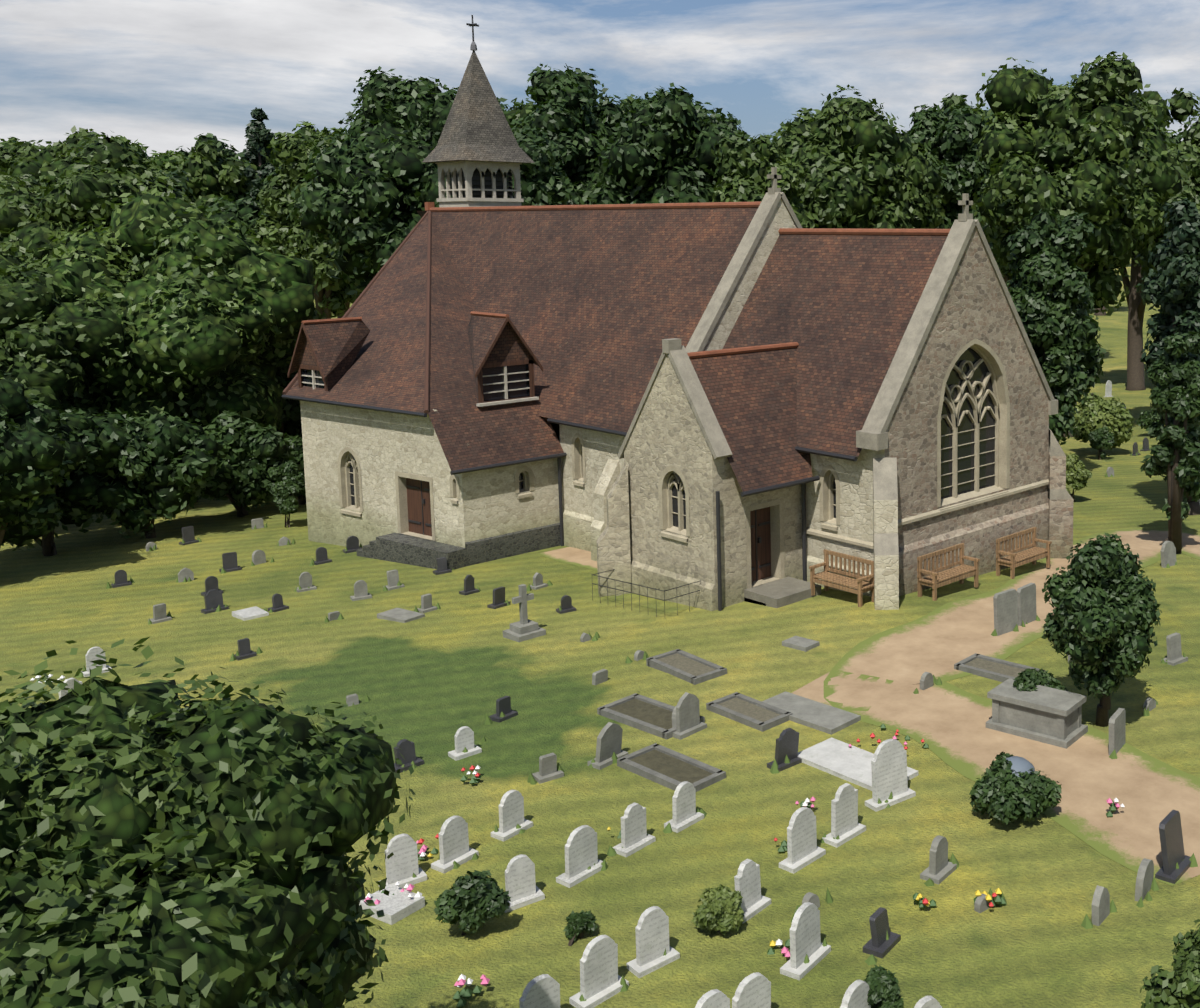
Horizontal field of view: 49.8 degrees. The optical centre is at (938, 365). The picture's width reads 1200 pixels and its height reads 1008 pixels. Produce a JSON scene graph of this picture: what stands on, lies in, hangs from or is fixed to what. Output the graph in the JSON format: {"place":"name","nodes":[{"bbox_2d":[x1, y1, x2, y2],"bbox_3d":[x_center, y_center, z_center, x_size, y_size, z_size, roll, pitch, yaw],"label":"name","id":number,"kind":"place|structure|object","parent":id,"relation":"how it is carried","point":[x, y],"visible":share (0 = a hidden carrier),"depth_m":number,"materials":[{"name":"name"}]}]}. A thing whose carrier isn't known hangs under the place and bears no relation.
{"place":"outdoors","nodes":[
{"label":"outdoors","id":0,"kind":"place"},
{"bbox_2d":[356,533,466,569],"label":"church terrace","id":1,"kind":"structure","parent":0,"point":[405,549],"depth_m":31.05,"materials":[{"name":"grey stone"}]},
{"bbox_2d":[465,523,559,565],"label":"stone plinth","id":2,"kind":"structure","parent":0,"point":[510,544],"depth_m":31.59,"materials":[{"name":"grey stone"}]},
{"bbox_2d":[538,547,596,570],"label":"path","id":3,"kind":"structure","parent":0,"point":[575,556],"depth_m":31.34,"materials":[{"name":"beige gravel"}]},
{"bbox_2d":[281,395,857,610],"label":"gutters and downpipes","id":4,"kind":"object","parent":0,"point":[803,482],"visible":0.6,"depth_m":30.00,"materials":[{"name":"black metal"}]},
{"bbox_2d":[406,478,770,581],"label":"doors","id":5,"kind":"structure","parent":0,"point":[414,503],"depth_m":27.19,"materials":[{"name":"brown wood"}]},
{"bbox_2d":[406,480,770,580],"bbox_3d":[-9.051,3.825,29.274,11.384,1.830,0.752,3,7,26],"label":"door hardware","id":6,"kind":"object","parent":5,"relation":"attached to","point":[752,526],"visible":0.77,"depth_m":27.07,"materials":[{"name":"metal"}]},
{"bbox_2d":[0,258,1199,1007],"bbox_3d":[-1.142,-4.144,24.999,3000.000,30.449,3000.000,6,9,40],"label":"ground","id":7,"kind":"structure","parent":0,"point":[430,684],"depth_m":19.11,"materials":[{"name":"green plant"}]},
{"bbox_2d":[0,140,41,171],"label":"tree","id":8,"kind":"object","parent":7,"relation":"on","point":[7,157],"visible":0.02,"depth_m":196.16,"materials":[{"name":"green plant"}]},
{"bbox_2d":[0,157,48,194],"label":"tree","id":9,"kind":"object","parent":7,"relation":"on","point":[21,176],"visible":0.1,"depth_m":105.06,"materials":[{"name":"green plant"}]},
{"bbox_2d":[0,161,43,197],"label":"tree foliage","id":10,"kind":"object","parent":9,"relation":"attached to","point":[28,167],"visible":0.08,"depth_m":106.33,"materials":[{"name":"green plant"}]},
{"bbox_2d":[0,370,87,550],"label":"understory bush","id":11,"kind":"object","parent":7,"relation":"on","point":[12,425],"depth_m":30.77,"materials":[{"name":"green plant"}]},
{"bbox_2d":[11,125,102,163],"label":"tree","id":12,"kind":"object","parent":7,"relation":"on","point":[73,130],"visible":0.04,"depth_m":115.88,"materials":[{"name":"green plant"}]},
{"bbox_2d":[11,129,97,168],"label":"tree foliage","id":13,"kind":"object","parent":12,"relation":"attached to","point":[43,156],"visible":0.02,"depth_m":115.61,"materials":[{"name":"green plant"}]},
{"bbox_2d":[0,243,134,416],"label":"tree","id":14,"kind":"object","parent":7,"relation":"on","point":[79,392],"visible":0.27,"depth_m":35.54,"materials":[{"name":"green plant"}]},
{"bbox_2d":[1,399,149,555],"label":"understory bush","id":15,"kind":"object","parent":7,"relation":"on","point":[93,435],"depth_m":33.59,"materials":[{"name":"green plant"}]},
{"bbox_2d":[2,412,135,542],"bbox_3d":[-24.831,2.955,33.650,3.665,3.489,4.225,6,9,40],"label":"bush inner foliage","id":16,"kind":"object","parent":15,"relation":"attached to","point":[74,493],"visible":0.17,"depth_m":33.58,"materials":[{"name":"green plant"}]},
{"bbox_2d":[0,131,198,269],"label":"tree","id":17,"kind":"object","parent":7,"relation":"on","point":[62,181],"visible":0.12,"depth_m":70.12,"materials":[{"name":"green plant"}]},
{"bbox_2d":[83,408,228,538],"bbox_3d":[-23.145,3.367,35.334,4.499,4.266,4.069,6,9,40],"label":"understory bush","id":18,"kind":"object","parent":7,"relation":"on","point":[141,472],"depth_m":34.64,"materials":[{"name":"green plant"}]},
{"bbox_2d":[27,176,326,502],"bbox_3d":[-25.220,-0.604,41.103,9.864,11.432,9.350,6,9,40],"label":"tree","id":19,"kind":"object","parent":7,"relation":"on","point":[176,382],"depth_m":38.69,"materials":[{"name":"green plant"}]},
{"bbox_2d":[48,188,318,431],"bbox_3d":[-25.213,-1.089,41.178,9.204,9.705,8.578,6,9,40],"label":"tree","id":20,"kind":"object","parent":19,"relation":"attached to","point":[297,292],"visible":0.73,"depth_m":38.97,"materials":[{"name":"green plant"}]},
{"bbox_2d":[0,637,415,1007],"bbox_3d":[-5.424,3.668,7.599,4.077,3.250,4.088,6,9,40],"label":"tree","id":21,"kind":"object","parent":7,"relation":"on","point":[125,819],"visible":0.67,"depth_m":7.57,"materials":[{"name":"green plant"}]},
{"bbox_2d":[176,140,257,214],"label":"tree","id":22,"kind":"object","parent":7,"relation":"on","point":[238,189],"visible":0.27,"depth_m":105.28,"materials":[{"name":"green plant"}]},
{"bbox_2d":[199,410,299,516],"bbox_3d":[-22.150,3.297,38.376,3.384,3.859,3.518,6,9,40],"label":"understory bush","id":23,"kind":"object","parent":7,"relation":"on","point":[236,482],"depth_m":37.72,"materials":[{"name":"green plant"}]},
{"bbox_2d":[200,167,314,297],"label":"tree","id":24,"kind":"object","parent":7,"relation":"on","point":[246,220],"visible":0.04,"depth_m":90.51,"materials":[{"name":"green plant"}]},
{"bbox_2d":[207,200,262,235],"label":"tree foliage","id":25,"kind":"object","parent":24,"relation":"attached to","point":[245,209],"visible":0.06,"depth_m":90.27,"materials":[{"name":"green plant"}]},
{"bbox_2d":[240,107,275,206],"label":"poplar tree","id":26,"kind":"object","parent":7,"relation":"on","point":[259,135],"depth_m":95.58,"materials":[{"name":"green plant"}]},
{"bbox_2d":[268,349,301,437],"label":"tree","id":27,"kind":"object","parent":7,"relation":"on","point":[295,417],"depth_m":43.72,"materials":[{"name":"green plant"}]},
{"bbox_2d":[266,460,304,527],"bbox_3d":[-19.470,4.098,36.454,1.241,2.440,1.070,6,9,40],"label":"tree","id":28,"kind":"object","parent":7,"relation":"on","point":[287,504],"depth_m":36.07,"materials":[{"name":"green plant"}]},
{"bbox_2d":[285,435,305,504],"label":"understory bush","id":29,"kind":"object","parent":7,"relation":"on","point":[294,440],"depth_m":40.15,"materials":[{"name":"green plant"}]},
{"bbox_2d":[251,127,360,318],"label":"oak tree","id":30,"kind":"object","parent":7,"relation":"on","point":[271,198],"depth_m":75.12,"materials":[{"name":"green plant"}]},
{"bbox_2d":[286,66,520,294],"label":"oak tree","id":31,"kind":"object","parent":7,"relation":"on","point":[360,237],"visible":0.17,"depth_m":59.25,"materials":[{"name":"green plant"}]},
{"bbox_2d":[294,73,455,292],"bbox_3d":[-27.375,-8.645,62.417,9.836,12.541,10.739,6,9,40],"label":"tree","id":32,"kind":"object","parent":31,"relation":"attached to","point":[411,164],"visible":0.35,"depth_m":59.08,"materials":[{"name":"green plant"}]},
{"bbox_2d":[434,869,510,934],"bbox_3d":[-5.318,6.311,13.776,0.867,1.207,0.801,6,9,40],"label":"bush","id":33,"kind":"object","parent":7,"relation":"on","point":[484,893],"depth_m":13.59,"materials":[{"name":"green plant"}]},
{"bbox_2d":[445,127,580,205],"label":"tree","id":34,"kind":"object","parent":7,"relation":"on","point":[563,181],"visible":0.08,"depth_m":55.61,"materials":[{"name":"green plant"}]},
{"bbox_2d":[503,584,545,641],"bbox_3d":[-8.331,4.950,24.367,0.600,1.100,0.600,6,9,40],"label":"grave cross monument","id":35,"kind":"object","parent":7,"relation":"on","point":[524,628],"visible":0.96,"depth_m":24.29,"materials":[{"name":"grey stone"}]},
{"bbox_2d":[509,63,628,204],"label":"oak tree","id":36,"kind":"object","parent":7,"relation":"on","point":[577,113],"visible":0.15,"depth_m":71.09,"materials":[{"name":"green plant"}]},
{"bbox_2d":[36,680,1117,1007],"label":"flowers","id":37,"kind":"object","parent":7,"relation":"on","point":[466,994],"visible":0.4,"depth_m":14.26,"materials":[{"name":"multicoloured plant"}]},
{"bbox_2d":[30,674,1124,987],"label":"flowers","id":38,"kind":"object","parent":7,"relation":"on","point":[778,942],"visible":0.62,"depth_m":14.51,"materials":[{"name":"red plant"}]},
{"bbox_2d":[563,910,597,945],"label":"bush","id":39,"kind":"object","parent":7,"relation":"on","point":[579,923],"depth_m":13.63,"materials":[{"name":"green plant"}]},
{"bbox_2d":[59,380,1199,1007],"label":"white gravestones","id":40,"kind":"object","parent":7,"relation":"on","point":[881,772],"visible":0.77,"depth_m":14.89,"materials":[{"name":"white stone"}]},
{"bbox_2d":[76,396,1197,1001],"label":"grass tufts","id":41,"kind":"object","parent":7,"relation":"on","point":[1086,924],"visible":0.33,"depth_m":17.83,"materials":[{"name":"green plant"}]},
{"bbox_2d":[592,569,699,616],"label":"vestry railings","id":42,"kind":"object","parent":7,"relation":"on","point":[639,594],"visible":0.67,"depth_m":25.81,"materials":[{"name":"black metal"}]},
{"bbox_2d":[111,393,1190,958],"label":"gravestones","id":43,"kind":"object","parent":7,"relation":"on","point":[1015,607],"depth_m":19.85,"materials":[{"name":"grey stone"}]},
{"bbox_2d":[300,199,1004,609],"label":"cream church walls","id":44,"kind":"structure","parent":7,"relation":"on","point":[384,447],"depth_m":31.40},
{"bbox_2d":[290,320,369,390],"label":"dormer south tiles","id":45,"kind":"object","parent":44,"relation":"attached to","point":[337,346],"visible":0.77,"depth_m":33.64,"materials":[{"name":"brown tile"}]},
{"bbox_2d":[288,322,327,401],"bbox_3d":[-17.342,-0.023,33.389,1.720,2.330,0.200,4,8,32],"label":"dormer frame","id":46,"kind":"object","parent":45,"relation":"attached to","point":[310,367],"visible":0.73,"depth_m":33.35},
{"bbox_2d":[422,51,534,163],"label":"spire roof","id":47,"kind":"structure","parent":44,"relation":"on","point":[476,127],"depth_m":42.17,"materials":[{"name":"grey tile"}]},
{"bbox_2d":[467,315,537,402],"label":"dormer tiles","id":48,"kind":"object","parent":44,"relation":"attached to","point":[483,332],"visible":0.59,"depth_m":31.97,"materials":[{"name":"brown tile"}]},
{"bbox_2d":[284,207,946,491],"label":"church roof tiles","id":49,"kind":"object","parent":44,"relation":"on","point":[597,306],"visible":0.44,"depth_m":31.90,"materials":[{"name":"brown tile"}]},
{"bbox_2d":[282,210,431,413],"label":"roof ridge tiles","id":50,"kind":"object","parent":49,"relation":"on","point":[427,350],"visible":0.68,"depth_m":37.26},
{"bbox_2d":[435,161,523,206],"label":"belfry","id":51,"kind":"object","parent":49,"relation":"on","point":[468,168],"visible":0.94,"depth_m":42.26,"materials":[{"name":"white wood"}]},
{"bbox_2d":[449,168,512,197],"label":"belfry openings","id":52,"kind":"object","parent":51,"relation":"in","point":[476,184],"visible":0.46,"depth_m":42.44,"materials":[{"name":"black"}]},
{"bbox_2d":[475,316,542,408],"bbox_3d":[-11.324,-0.083,31.906,0.200,2.430,1.940,6,9,40],"label":"dormer frame","id":53,"kind":"object","parent":49,"relation":"attached to","point":[479,373],"visible":0.85,"depth_m":31.89,"materials":[{"name":"brown wood"}]},
{"bbox_2d":[482,364,529,400],"bbox_3d":[-11.461,0.455,32.085,0.001,0.880,1.440,6,9,40],"label":"dormer glass","id":54,"kind":"object","parent":53,"relation":"in","point":[511,385],"depth_m":32.12,"materials":[{"name":"black glass"}]},
{"bbox_2d":[476,366,538,406],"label":"dormer east bars","id":55,"kind":"object","parent":53,"relation":"attached to","point":[505,382],"visible":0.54,"depth_m":32.03,"materials":[{"name":"white wood"}]},
{"bbox_2d":[425,201,949,358],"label":"ridge tiles","id":56,"kind":"object","parent":49,"relation":"on","point":[430,206],"visible":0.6,"depth_m":31.90,"materials":[{"name":"red tile"}]},
{"bbox_2d":[338,338,1048,588],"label":"church dressings","id":57,"kind":"structure","parent":44,"relation":"attached to","point":[999,395],"depth_m":28.13,"materials":[{"name":"beige stone"}]},
{"bbox_2d":[350,347,994,528],"bbox_3d":[-7.954,1.853,29.309,18.068,5.020,4.729,2,7,16],"label":"window glass","id":58,"kind":"object","parent":57,"relation":"in","point":[979,373],"depth_m":28.25,"materials":[{"name":"black glass"}]},
{"bbox_2d":[617,167,1072,555],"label":"church copings","id":59,"kind":"object","parent":44,"relation":"on","point":[872,434],"visible":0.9,"depth_m":26.63,"materials":[{"name":"beige stone"}]},
{"bbox_2d":[610,699,711,782],"bbox_3d":[-4.306,5.864,18.925,1.275,0.080,3.635,-3,7,-23],"label":"gravel bed","id":60,"kind":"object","parent":7,"relation":"on","point":[668,766],"depth_m":18.29,"materials":[{"name":"grey gravel"}]},
{"bbox_2d":[586,83,750,204],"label":"oak tree","id":61,"kind":"object","parent":7,"relation":"on","point":[613,183],"depth_m":67.53,"materials":[{"name":"green plant"}]},
{"bbox_2d":[596,354,801,610],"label":"vestry walls","id":62,"kind":"structure","parent":7,"relation":"on","point":[634,546],"depth_m":26.40,"materials":[{"name":"beige stone"}]},
{"bbox_2d":[691,884,744,934],"bbox_3d":[-2.498,6.386,13.774,0.583,1.001,0.634,6,9,40],"label":"bush","id":63,"kind":"object","parent":7,"relation":"on","point":[722,912],"depth_m":13.63,"materials":[{"name":"green plant"}]},
{"bbox_2d":[364,736,1119,986],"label":"flowers","id":64,"kind":"object","parent":7,"relation":"on","point":[485,980],"visible":0.71,"depth_m":14.28,"materials":[{"name":"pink plant"}]},
{"bbox_2d":[711,130,818,227],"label":"tree","id":65,"kind":"object","parent":7,"relation":"on","point":[793,200],"visible":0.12,"depth_m":59.59,"materials":[{"name":"green plant"}]},
{"bbox_2d":[744,576,820,607],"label":"church vestry steps","id":66,"kind":"structure","parent":7,"relation":"on","point":[788,590],"depth_m":26.22,"materials":[{"name":"grey stone"}]},
{"bbox_2d":[597,649,1045,791],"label":"grave kerbs","id":67,"kind":"structure","parent":7,"relation":"on","point":[628,764],"depth_m":19.85,"materials":[{"name":"grey stone"}]},
{"bbox_2d":[657,654,1023,721],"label":"grave chippings","id":68,"kind":"object","parent":7,"relation":"on","point":[687,665],"visible":0.41,"depth_m":21.77,"materials":[{"name":"grey gravel"}]},
{"bbox_2d":[809,549,873,606],"bbox_3d":[-2.064,4.579,26.044,1.550,0.920,0.540,6,9,40],"label":"bench","id":69,"kind":"object","parent":7,"relation":"on","point":[860,584],"visible":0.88,"depth_m":26.08,"materials":[{"name":"brown wood"}]},
{"bbox_2d":[770,84,946,228],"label":"oak tree","id":70,"kind":"object","parent":7,"relation":"on","point":[878,201],"visible":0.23,"depth_m":63.36,"materials":[{"name":"green plant"}]},
{"bbox_2d":[864,964,903,1007],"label":"bush","id":71,"kind":"object","parent":7,"relation":"on","point":[878,979],"depth_m":12.03,"materials":[{"name":"green plant"}]},
{"bbox_2d":[917,543,979,600],"bbox_3d":[0.224,4.541,26.627,0.540,0.920,1.550,6,9,40],"label":"bench","id":72,"kind":"object","parent":7,"relation":"on","point":[933,579],"visible":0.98,"depth_m":26.61,"materials":[{"name":"brown wood"}]},
{"bbox_2d":[907,103,999,266],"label":"oak tree","id":73,"kind":"object","parent":7,"relation":"on","point":[962,169],"depth_m":74.52,"materials":[{"name":"green plant"}]},
{"bbox_2d":[969,752,1061,824],"bbox_3d":[1.028,5.982,16.472,1.149,1.216,1.169,6,9,40],"label":"bush","id":74,"kind":"object","parent":7,"relation":"on","point":[980,791],"visible":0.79,"depth_m":16.26,"materials":[{"name":"green plant"}]},
{"bbox_2d":[1006,756,1034,777],"bbox_3d":[1.041,5.762,16.769,0.566,0.690,0.580,6,9,40],"label":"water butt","id":75,"kind":"object","parent":7,"relation":"on","point":[1021,764],"visible":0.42,"depth_m":16.64,"materials":[{"name":"grey plastic"}]},
{"bbox_2d":[1013,668,1067,690],"bbox_3d":[1.579,5.598,19.838,1.050,1.231,1.094,6,9,40],"label":"ivy bush","id":76,"kind":"object","parent":7,"relation":"on","point":[1038,678],"visible":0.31,"depth_m":19.74,"materials":[{"name":"green plant"}]},
{"bbox_2d":[1006,209,1105,444],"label":"tree","id":77,"kind":"object","parent":7,"relation":"on","point":[1049,305],"depth_m":43.29,"materials":[{"name":"green plant"}]},
{"bbox_2d":[1066,453,1091,501],"bbox_3d":[4.371,3.848,39.183,1.257,2.032,1.368,6,9,40],"label":"bush","id":78,"kind":"object","parent":7,"relation":"on","point":[1070,479],"depth_m":38.79,"materials":[{"name":"green plant"}]},
{"bbox_2d":[971,51,1190,436],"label":"oak tree","id":79,"kind":"object","parent":7,"relation":"on","point":[1089,103],"depth_m":55.80,"materials":[{"name":"green plant"}]},
{"bbox_2d":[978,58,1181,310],"bbox_3d":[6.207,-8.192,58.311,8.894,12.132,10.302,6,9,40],"label":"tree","id":80,"kind":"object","parent":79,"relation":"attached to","point":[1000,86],"visible":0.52,"depth_m":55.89,"materials":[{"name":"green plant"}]},
{"bbox_2d":[1040,533,1161,726],"bbox_3d":[2.618,4.453,19.459,1.936,3.514,2.215,6,9,40],"label":"tree","id":81,"kind":"object","parent":7,"relation":"on","point":[1092,578],"depth_m":18.97,"materials":[{"name":"green plant"}]},
{"bbox_2d":[1087,426,1114,459],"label":"tree","id":82,"kind":"object","parent":7,"relation":"on","point":[1094,445],"depth_m":50.07,"materials":[{"name":"green plant"}]},
{"bbox_2d":[1069,392,1135,451],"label":"bush","id":83,"kind":"object","parent":7,"relation":"on","point":[1089,427],"depth_m":51.22,"materials":[{"name":"green plant"}]},
{"bbox_2d":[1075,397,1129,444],"bbox_3d":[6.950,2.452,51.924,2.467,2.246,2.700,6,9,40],"label":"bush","id":84,"kind":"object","parent":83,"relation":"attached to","point":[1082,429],"visible":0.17,"depth_m":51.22,"materials":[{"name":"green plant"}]},
{"bbox_2d":[1120,84,1199,390],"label":"tree","id":85,"kind":"object","parent":7,"relation":"on","point":[1135,365],"depth_m":92.01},
{"bbox_2d":[1133,91,1194,250],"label":"tree foliage","id":86,"kind":"object","parent":85,"relation":"attached to","point":[1177,98],"visible":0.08,"depth_m":89.05,"materials":[{"name":"green plant"}]},
{"bbox_2d":[1134,197,1199,514],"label":"yew tree","id":87,"kind":"object","parent":7,"relation":"on","point":[1179,313],"depth_m":35.85,"materials":[{"name":"green plant"}]},
{"bbox_2d":[1135,111,1199,312],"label":"oak tree","id":88,"kind":"object","parent":7,"relation":"on","point":[1182,146],"visible":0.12,"depth_m":62.75,"materials":[{"name":"green plant"}]},
{"bbox_2d":[1140,919,1199,1007],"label":"corner tree","id":89,"kind":"object","parent":7,"relation":"on","point":[1193,957],"visible":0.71,"depth_m":11.15,"materials":[{"name":"green plant"}]},
{"bbox_2d":[1140,331,1199,553],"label":"small tree","id":90,"kind":"object","parent":7,"relation":"on","point":[1173,380],"depth_m":31.03,"materials":[{"name":"green plant"}]},
{"bbox_2d":[0,0,1199,158],"label":"sky","id":91,"kind":"structure","parent":0,"point":[161,74],"materials":[{"name":"blue"}]},
{"bbox_2d":[885,228,1073,595],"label":"grey church walls","id":92,"kind":"structure","parent":0,"point":[974,304],"depth_m":27.83,"materials":[{"name":"grey stone"}]},
{"bbox_2d":[824,528,1199,885],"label":"path","id":93,"kind":"structure","parent":0,"point":[946,721],"depth_m":19.39,"materials":[{"name":"beige gravel"}]},
{"bbox_2d":[792,671,892,710],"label":"path spur","id":94,"kind":"structure","parent":93,"relation":"on","point":[813,690],"depth_m":20.91,"materials":[{"name":"beige gravel"}]},
{"bbox_2d":[995,527,1051,578],"bbox_3d":[2.020,4.459,28.745,0.540,0.920,1.550,6,9,40],"label":"bench","id":95,"kind":"object","parent":93,"relation":"on","point":[1012,559],"visible":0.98,"depth_m":28.74,"materials":[{"name":"brown wood"}]},
{"bbox_2d":[985,678,1087,748],"bbox_3d":[1.561,5.535,19.339,1.440,0.615,0.760,4,8,32],"label":"chest tomb","id":96,"kind":"object","parent":93,"relation":"on","point":[1047,715],"visible":0.96,"depth_m":19.11,"materials":[{"name":"grey stone"}]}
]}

